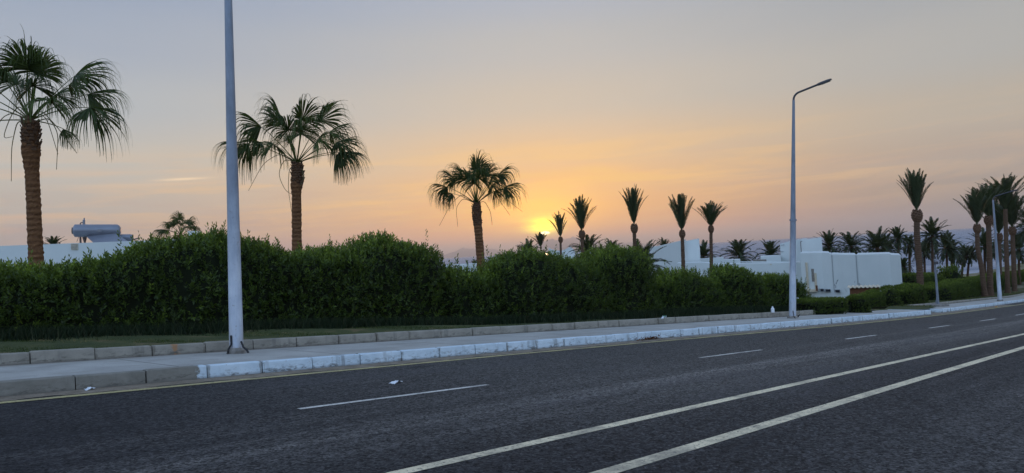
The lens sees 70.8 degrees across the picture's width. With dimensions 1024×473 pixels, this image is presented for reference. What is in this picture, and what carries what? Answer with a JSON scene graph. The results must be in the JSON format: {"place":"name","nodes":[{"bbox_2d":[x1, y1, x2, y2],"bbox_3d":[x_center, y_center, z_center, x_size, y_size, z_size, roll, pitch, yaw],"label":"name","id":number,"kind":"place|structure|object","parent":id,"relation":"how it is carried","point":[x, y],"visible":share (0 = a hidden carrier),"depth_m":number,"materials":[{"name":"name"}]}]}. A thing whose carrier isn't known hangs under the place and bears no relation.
{"place":"outdoors","nodes":[
{"label":"outdoors","id":0,"kind":"place"},
{"bbox_2d":[0,306,888,352],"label":"lawn","id":1,"kind":"structure","parent":0,"point":[109,342],"depth_m":16.85,"materials":[{"name":"green plant"}]},
{"bbox_2d":[0,302,871,341],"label":"weeds","id":2,"kind":"object","parent":1,"relation":"on","point":[50,333],"visible":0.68,"depth_m":20.06,"materials":[{"name":"green plant"}]},
{"bbox_2d":[438,253,508,319],"bbox_3d":[-1.494,1.794,23.973,2.898,2.542,2.579,-2,-2,-45],"label":"hedge","id":3,"kind":"object","parent":1,"relation":"on","point":[467,291],"visible":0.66,"depth_m":23.45,"materials":[{"name":"green plant"}]},
{"bbox_2d":[476,236,613,317],"bbox_3d":[1.108,1.582,26.084,5.962,3.245,3.386,-2,-2,-45],"label":"hedge","id":4,"kind":"object","parent":1,"relation":"on","point":[534,282],"visible":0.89,"depth_m":24.96,"materials":[{"name":"green plant"}]},
{"bbox_2d":[575,238,665,313],"bbox_3d":[4.032,1.643,28.506,4.237,3.304,3.032,-2,-2,-45],"label":"hedge","id":5,"kind":"object","parent":1,"relation":"on","point":[629,273],"visible":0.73,"depth_m":27.72,"materials":[{"name":"green plant"}]},
{"bbox_2d":[651,262,730,310],"bbox_3d":[7.356,2.290,30.797,4.805,2.858,2.878,-2,-2,-45],"label":"hedge","id":6,"kind":"object","parent":1,"relation":"on","point":[681,288],"visible":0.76,"depth_m":30.09,"materials":[{"name":"green plant"}]},
{"bbox_2d":[704,255,773,307],"bbox_3d":[10.058,2.282,32.594,3.599,3.039,2.941,-2,-2,-45],"label":"hedge","id":7,"kind":"object","parent":1,"relation":"on","point":[742,286],"visible":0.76,"depth_m":31.87,"materials":[{"name":"green plant"}]},
{"bbox_2d":[751,271,813,307],"bbox_3d":[12.438,2.713,33.953,4.406,2.396,2.119,-2,-2,-36],"label":"hedge","id":8,"kind":"object","parent":1,"relation":"on","point":[777,284],"visible":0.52,"depth_m":33.37,"materials":[{"name":"green plant"}]},
{"bbox_2d":[796,296,848,314],"bbox_3d":[14.043,3.228,32.897,3.074,1.042,1.697,-2,-2,-32],"label":"clipped hedge","id":9,"kind":"object","parent":1,"relation":"on","point":[826,305],"visible":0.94,"depth_m":32.27,"materials":[{"name":"green plant"}]},
{"bbox_2d":[0,310,923,380],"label":"sidewalk","id":10,"kind":"structure","parent":0,"point":[23,371],"depth_m":15.25,"materials":[{"name":"concrete"}]},
{"bbox_2d":[224,0,248,353],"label":"street lamp","id":11,"kind":"object","parent":10,"relation":"on","point":[236,345],"visible":0.98,"depth_m":14.72,"materials":[{"name":"grey metal"}]},
{"bbox_2d":[0,308,848,365],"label":"raised kerb","id":12,"kind":"structure","parent":10,"relation":"on","point":[51,356],"depth_m":16.89,"materials":[{"name":"concrete"}]},
{"bbox_2d":[787,79,831,317],"bbox_3d":[11.761,-1.436,28.519,2.224,9.333,0.521,-4,-1,20],"label":"street lamp","id":13,"kind":"object","parent":10,"relation":"on","point":[792,286],"visible":0.99,"depth_m":28.65,"materials":[{"name":"grey metal"}]},
{"bbox_2d":[846,293,872,312],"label":"rounded bush","id":14,"kind":"object","parent":10,"relation":"on","point":[856,303],"visible":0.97,"depth_m":33.89,"materials":[{"name":"green plant"}]},
{"bbox_2d":[0,302,1023,472],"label":"road","id":15,"kind":"structure","parent":0,"point":[968,419],"depth_m":8.63,"materials":[{"name":"grey asphalt"}]},
{"bbox_2d":[297,384,486,408],"bbox_3d":[-1.538,2.243,10.163,3.155,0.214,0.100,-2,-2,-43],"label":"road marking","id":16,"kind":"object","parent":15,"relation":"on","point":[389,397],"visible":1,"depth_m":9.98,"materials":[{"name":"white paint"}]},
{"bbox_2d":[0,305,1010,400],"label":"gutter","id":17,"kind":"object","parent":15,"relation":"on","point":[81,391],"visible":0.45,"depth_m":14.21,"materials":[{"name":"grey concrete"}]},
{"bbox_2d":[636,335,662,340],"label":"leaf litter","id":18,"kind":"object","parent":17,"relation":"on","point":[642,339],"visible":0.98,"depth_m":20.45,"materials":[{"name":"brown plant"}]},
{"bbox_2d":[0,304,1021,403],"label":"road marking","id":19,"kind":"object","parent":15,"relation":"on","point":[408,364],"visible":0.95,"depth_m":13.65,"materials":[{"name":"yellow paint"}]},
{"bbox_2d":[387,333,1023,472],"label":"road marking","id":20,"kind":"object","parent":15,"relation":"on","point":[485,453],"visible":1,"depth_m":8.03,"materials":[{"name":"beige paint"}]},
{"bbox_2d":[698,350,758,357],"bbox_3d":[4.926,2.615,16.096,2.606,0.177,0.100,-2,-2,-43],"label":"road marking","id":21,"kind":"object","parent":15,"relation":"on","point":[726,354],"visible":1,"depth_m":15.87,"materials":[{"name":"white paint"}]},
{"bbox_2d":[590,346,1023,472],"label":"road marking","id":22,"kind":"object","parent":15,"relation":"on","point":[631,464],"visible":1,"depth_m":7.79,"materials":[{"name":"beige paint"}]},
{"bbox_2d":[0,0,1023,254],"label":"sky","id":23,"kind":"structure","parent":0,"point":[596,100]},
{"bbox_2d":[72,263,1023,375],"bbox_3d":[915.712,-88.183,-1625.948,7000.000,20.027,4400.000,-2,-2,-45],"label":"ground","id":24,"kind":"structure","parent":0,"point":[1003,269],"depth_m":151.11,"materials":[{"name":"brown soil"}]},
{"bbox_2d":[43,236,66,243],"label":"date palm","id":25,"kind":"object","parent":24,"relation":"on","point":[50,240],"visible":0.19,"depth_m":74.72,"materials":[{"name":"green plant"}]},
{"bbox_2d":[0,24,132,266],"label":"fan palm","id":26,"kind":"object","parent":24,"relation":"on","point":[35,63],"visible":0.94,"depth_m":23.28,"materials":[{"name":"green plant"}]},
{"bbox_2d":[0,231,197,269],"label":"villa","id":27,"kind":"object","parent":24,"relation":"on","point":[57,253],"visible":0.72,"depth_m":35.99,"materials":[{"name":"white paint"}]},
{"bbox_2d":[71,218,138,242],"bbox_3d":[-21.129,-0.321,37.178,3.204,1.448,1.721,-3,-1,-7],"label":"solar water heater","id":28,"kind":"object","parent":27,"relation":"on","point":[99,232],"visible":0.91,"depth_m":37.12,"materials":[{"name":"white metal"}]},
{"bbox_2d":[152,210,199,239],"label":"fan palm","id":29,"kind":"object","parent":24,"relation":"on","point":[190,223],"visible":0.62,"depth_m":51.56,"materials":[{"name":"green plant"}]},
{"bbox_2d":[0,220,446,331],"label":"hedge","id":30,"kind":"object","parent":24,"relation":"on","point":[181,278],"visible":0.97,"depth_m":19.44,"materials":[{"name":"green plant"}]},
{"bbox_2d":[211,93,370,249],"bbox_3d":[-9.510,-1.364,32.132,5.071,10.177,7.013,1,-4,-71],"label":"fan palm","id":31,"kind":"object","parent":24,"relation":"on","point":[299,127],"visible":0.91,"depth_m":31.55,"materials":[{"name":"green plant"}]},
{"bbox_2d":[446,263,476,271],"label":"garden wall","id":32,"kind":"structure","parent":24,"relation":"on","point":[470,265],"depth_m":74.70,"materials":[{"name":"white paint"}]},
{"bbox_2d":[0,310,930,396],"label":"kerb","id":33,"kind":"structure","parent":24,"relation":"on","point":[14,387],"depth_m":14.17,"materials":[{"name":"grey concrete"}]},
{"bbox_2d":[427,150,528,266],"bbox_3d":[-1.768,-0.250,38.802,4.573,8.816,4.622,-2,-2,-45],"label":"fan palm","id":34,"kind":"object","parent":24,"relation":"on","point":[481,168],"visible":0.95,"depth_m":38.63,"materials":[{"name":"green plant"}]},
{"bbox_2d":[517,238,545,251],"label":"date palm","id":35,"kind":"object","parent":24,"relation":"on","point":[529,244],"visible":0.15,"depth_m":84.98,"materials":[{"name":"green plant"}]},
{"bbox_2d":[530,232,546,251],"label":"date palm","id":36,"kind":"object","parent":24,"relation":"on","point":[539,237],"visible":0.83,"depth_m":124.60,"materials":[{"name":"green plant"}]},
{"bbox_2d":[547,211,566,254],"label":"date palm","id":37,"kind":"object","parent":24,"relation":"on","point":[558,220],"visible":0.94,"depth_m":83.82,"materials":[{"name":"green plant"}]},
{"bbox_2d":[549,247,574,260],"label":"pavilion","id":38,"kind":"structure","parent":24,"relation":"on","point":[567,252],"depth_m":107.99,"materials":[{"name":"white paint"}]},
{"bbox_2d":[561,195,595,257],"bbox_3d":[6.069,1.167,62.054,2.649,9.587,2.964,-2,-2,-45],"label":"date palm","id":39,"kind":"object","parent":24,"relation":"on","point":[580,211],"visible":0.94,"depth_m":61.77,"materials":[{"name":"green plant"}]},
{"bbox_2d":[568,234,603,256],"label":"date palm","id":40,"kind":"object","parent":24,"relation":"on","point":[591,240],"visible":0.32,"depth_m":74.63,"materials":[{"name":"green plant"}]},
{"bbox_2d":[619,184,648,249],"bbox_3d":[9.610,0.594,56.040,2.124,9.477,2.063,-3,-1,-16],"label":"date palm","id":41,"kind":"object","parent":24,"relation":"on","point":[632,199],"visible":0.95,"depth_m":55.77,"materials":[{"name":"green plant"}]},
{"bbox_2d":[627,238,671,277],"bbox_3d":[11.096,2.756,59.836,4.650,5.754,4.927,-2,-2,-45],"label":"date palm","id":42,"kind":"object","parent":24,"relation":"on","point":[648,246],"visible":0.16,"depth_m":59.63,"materials":[{"name":"green plant"}]},
{"bbox_2d":[657,237,669,244],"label":"date palm","id":43,"kind":"object","parent":24,"relation":"on","point":[662,242],"visible":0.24,"depth_m":89.78,"materials":[{"name":"green plant"}]},
{"bbox_2d":[668,193,694,269],"bbox_3d":[12.394,0.907,52.073,1.848,8.125,2.191,-3,-1,6],"label":"date palm","id":44,"kind":"object","parent":24,"relation":"on","point":[678,208],"visible":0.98,"depth_m":51.81,"materials":[{"name":"green plant"}]},
{"bbox_2d":[649,239,715,276],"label":"villa","id":45,"kind":"object","parent":24,"relation":"on","point":[670,252],"visible":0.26,"depth_m":66.82,"materials":[{"name":"white paint"}]},
{"bbox_2d":[691,200,726,271],"bbox_3d":[15.887,1.165,55.806,2.590,8.083,2.650,-3,-1,-17],"label":"date palm","id":46,"kind":"object","parent":24,"relation":"on","point":[710,213],"visible":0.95,"depth_m":55.87,"materials":[{"name":"green plant"}]},
{"bbox_2d":[700,240,719,257],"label":"date palm","id":47,"kind":"object","parent":24,"relation":"on","point":[704,250],"visible":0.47,"depth_m":71.65,"materials":[{"name":"green plant"}]},
{"bbox_2d":[717,239,757,262],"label":"date palm","id":48,"kind":"object","parent":24,"relation":"on","point":[738,252],"visible":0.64,"depth_m":79.58,"materials":[{"name":"green plant"}]},
{"bbox_2d":[700,255,801,289],"bbox_3d":[21.692,4.434,65.908,8.152,5.172,12.034,-3,-1,8],"label":"villa","id":49,"kind":"object","parent":24,"relation":"on","point":[770,263],"visible":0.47,"depth_m":61.22,"materials":[{"name":"paint"}]},
{"bbox_2d":[754,238,779,258],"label":"date palm","id":50,"kind":"object","parent":24,"relation":"on","point":[769,245],"visible":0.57,"depth_m":79.66,"materials":[{"name":"green plant"}]},
{"bbox_2d":[780,237,821,260],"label":"building","id":51,"kind":"structure","parent":24,"relation":"on","point":[806,244],"depth_m":66.73,"materials":[{"name":"white paint"}]},
{"bbox_2d":[813,229,844,252],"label":"date palm","id":52,"kind":"object","parent":24,"relation":"on","point":[829,240],"visible":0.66,"depth_m":99.46,"materials":[{"name":"green plant"}]},
{"bbox_2d":[834,231,864,253],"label":"date palm","id":53,"kind":"object","parent":24,"relation":"on","point":[851,242],"visible":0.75,"depth_m":99.64,"materials":[{"name":"green plant"}]},
{"bbox_2d":[800,251,901,297],"bbox_3d":[27.347,3.657,58.364,6.954,5.038,11.792,-2,-2,-36],"label":"villa","id":54,"kind":"object","parent":24,"relation":"on","point":[826,273],"visible":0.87,"depth_m":55.99,"materials":[{"name":"paint"}]},
{"bbox_2d":[847,284,880,293],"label":"shed","id":55,"kind":"structure","parent":24,"relation":"on","point":[856,289],"depth_m":46.50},
{"bbox_2d":[855,226,903,254],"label":"date palm","id":56,"kind":"object","parent":24,"relation":"on","point":[876,241],"visible":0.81,"depth_m":91.56,"materials":[{"name":"green plant"}]},
{"bbox_2d":[879,233,903,255],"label":"date palm","id":57,"kind":"object","parent":24,"relation":"on","point":[890,251],"visible":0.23,"depth_m":97.61,"materials":[{"name":"green plant"}]},
{"bbox_2d":[887,225,912,253],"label":"date palm","id":58,"kind":"object","parent":24,"relation":"on","point":[897,234],"visible":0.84,"depth_m":95.65,"materials":[{"name":"green plant"}]},
{"bbox_2d":[901,258,913,272],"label":"date palm","id":59,"kind":"object","parent":24,"relation":"on","point":[903,265],"visible":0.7,"depth_m":89.54,"materials":[{"name":"green plant"}]},
{"bbox_2d":[902,234,914,271],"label":"date palm","id":60,"kind":"object","parent":24,"relation":"on","point":[909,250],"visible":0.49,"depth_m":99.77,"materials":[{"name":"green plant"}]},
{"bbox_2d":[911,243,935,271],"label":"date palm","id":61,"kind":"object","parent":24,"relation":"on","point":[925,255],"visible":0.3,"depth_m":107.87,"materials":[{"name":"green plant"}]},
{"bbox_2d":[920,309,941,312],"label":"kerb end","id":62,"kind":"structure","parent":24,"relation":"on","point":[937,310],"depth_m":38.87,"materials":[{"name":"white concrete"}]},
{"bbox_2d":[912,216,953,272],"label":"date palm","id":63,"kind":"object","parent":24,"relation":"on","point":[931,242],"visible":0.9,"depth_m":95.64,"materials":[{"name":"green plant"}]},
{"bbox_2d":[934,230,965,269],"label":"date palm","id":64,"kind":"object","parent":24,"relation":"on","point":[946,251],"visible":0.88,"depth_m":103.33,"materials":[{"name":"green plant"}]},
{"bbox_2d":[936,239,968,265],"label":"date palm","id":65,"kind":"object","parent":24,"relation":"on","point":[957,261],"visible":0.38,"depth_m":109.43,"materials":[{"name":"green plant"}]},
{"bbox_2d":[911,293,1023,305],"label":"raised kerb","id":66,"kind":"structure","parent":24,"relation":"on","point":[958,301],"depth_m":54.79,"materials":[{"name":"concrete"}]},
{"bbox_2d":[958,243,976,277],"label":"date palm","id":67,"kind":"object","parent":24,"relation":"on","point":[963,263],"visible":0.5,"depth_m":111.43,"materials":[{"name":"green plant"}]},
{"bbox_2d":[960,244,976,276],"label":"date palm","id":68,"kind":"object","parent":24,"relation":"on","point":[968,263],"visible":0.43,"depth_m":111.80,"materials":[{"name":"green plant"}]},
{"bbox_2d":[924,269,1023,299],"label":"clipped hedge","id":69,"kind":"object","parent":24,"relation":"on","point":[954,288],"visible":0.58,"depth_m":62.22,"materials":[{"name":"green plant"}]},
{"bbox_2d":[942,299,1023,312],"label":"kerb","id":70,"kind":"structure","parent":24,"relation":"on","point":[976,306],"depth_m":45.98,"materials":[{"name":"white concrete"}]},
{"bbox_2d":[966,227,1003,272],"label":"date palm","id":71,"kind":"object","parent":24,"relation":"on","point":[983,239],"visible":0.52,"depth_m":103.85,"materials":[{"name":"green plant"}]},
{"bbox_2d":[975,173,1023,292],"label":"date palm","id":72,"kind":"object","parent":24,"relation":"on","point":[1004,200],"visible":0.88,"depth_m":80.25,"materials":[{"name":"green plant"}]},
{"bbox_2d":[982,198,1019,275],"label":"date palm","id":73,"kind":"object","parent":24,"relation":"on","point":[999,221],"visible":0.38,"depth_m":89.73,"materials":[{"name":"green plant"}]},
{"bbox_2d":[1002,233,1023,284],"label":"date palm","id":74,"kind":"object","parent":24,"relation":"on","point":[1019,256],"visible":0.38,"depth_m":103.84,"materials":[{"name":"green plant"}]},
{"bbox_2d":[1008,210,1023,248],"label":"date palm","id":75,"kind":"object","parent":24,"relation":"on","point":[1020,225],"visible":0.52,"depth_m":94.97,"materials":[{"name":"green plant"}]},
{"bbox_2d":[439,236,659,257],"bbox_3d":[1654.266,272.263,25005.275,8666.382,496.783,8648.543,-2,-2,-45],"label":"mountains","id":76,"kind":"structure","parent":0,"point":[550,244],"depth_m":24465.65,"materials":[{"name":"grey stone"}]},
{"bbox_2d":[602,239,622,247],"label":"date palm","id":77,"kind":"object","parent":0,"point":[609,241],"visible":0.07,"depth_m":99.85,"materials":[{"name":"green plant"}]},
{"bbox_2d":[439,225,1023,273],"bbox_3d":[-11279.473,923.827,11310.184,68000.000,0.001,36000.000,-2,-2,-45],"label":"sea","id":78,"kind":"structure","parent":0,"point":[962,235],"depth_m":931.86,"materials":[{"name":"liquid"}]},
{"bbox_2d":[842,288,1023,309],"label":"lawn","id":79,"kind":"structure","parent":0,"point":[905,307],"depth_m":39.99,"materials":[{"name":"green plant"}]},
{"bbox_2d":[844,288,885,310],"bbox_3d":[20.073,3.651,40.877,3.162,1.255,1.898,-2,-2,-45],"label":"clipped hedge","id":80,"kind":"object","parent":79,"relation":"on","point":[877,299],"visible":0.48,"depth_m":40.50,"materials":[{"name":"green plant"}]},
{"bbox_2d":[876,284,903,305],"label":"rounded bush","id":81,"kind":"object","parent":79,"relation":"on","point":[892,296],"visible":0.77,"depth_m":42.00,"materials":[{"name":"green plant"}]},
{"bbox_2d":[892,282,928,304],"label":"clipped hedge","id":82,"kind":"object","parent":79,"relation":"on","point":[913,293],"visible":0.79,"depth_m":44.43,"materials":[{"name":"green plant"}]},
{"bbox_2d":[896,167,932,297],"bbox_3d":[28.867,-0.174,51.288,2.518,9.633,2.066,-2,-2,-45],"label":"date palm","id":83,"kind":"object","parent":79,"relation":"on","point":[914,188],"visible":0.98,"depth_m":50.91,"materials":[{"name":"green plant"}]},
{"bbox_2d":[902,272,940,283],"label":"shore hedge","id":84,"kind":"object","parent":79,"relation":"on","point":[909,277],"visible":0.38,"depth_m":62.46,"materials":[{"name":"green plant"}]},
{"bbox_2d":[936,263,965,280],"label":"shrub","id":85,"kind":"object","parent":79,"relation":"on","point":[952,271],"visible":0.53,"depth_m":73.02,"materials":[{"name":"green plant"}]},
{"bbox_2d":[954,188,995,296],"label":"date palm","id":86,"kind":"object","parent":79,"relation":"on","point":[974,203],"visible":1,"depth_m":68.00,"materials":[{"name":"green plant"}]},
{"bbox_2d":[965,183,1008,295],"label":"date palm","id":87,"kind":"object","parent":79,"relation":"on","point":[988,210],"visible":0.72,"depth_m":70.69,"materials":[{"name":"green plant"}]},
{"bbox_2d":[994,192,1023,291],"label":"date palm","id":88,"kind":"object","parent":79,"relation":"on","point":[1013,208],"visible":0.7,"depth_m":83.96,"materials":[{"name":"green plant"}]},
{"bbox_2d":[929,295,1023,308],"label":"sidewalk","id":89,"kind":"structure","parent":0,"point":[952,305],"depth_m":52.00,"materials":[{"name":"concrete"}]},
{"bbox_2d":[930,260,948,306],"bbox_3d":[25.533,2.874,43.299,1.031,2.964,0.931,-2,-2,-45],"label":"sign post","id":90,"kind":"object","parent":89,"relation":"on","point":[937,304],"visible":0.84,"depth_m":43.29,"materials":[{"name":"metal"}]},
{"bbox_2d":[992,189,1017,300],"bbox_3d":[38.146,0.711,55.463,1.856,8.559,0.482,-4,-2,30],"label":"street lamp","id":91,"kind":"object","parent":89,"relation":"on","point":[999,291],"visible":0.98,"depth_m":55.66,"materials":[{"name":"grey metal"}]}
]}

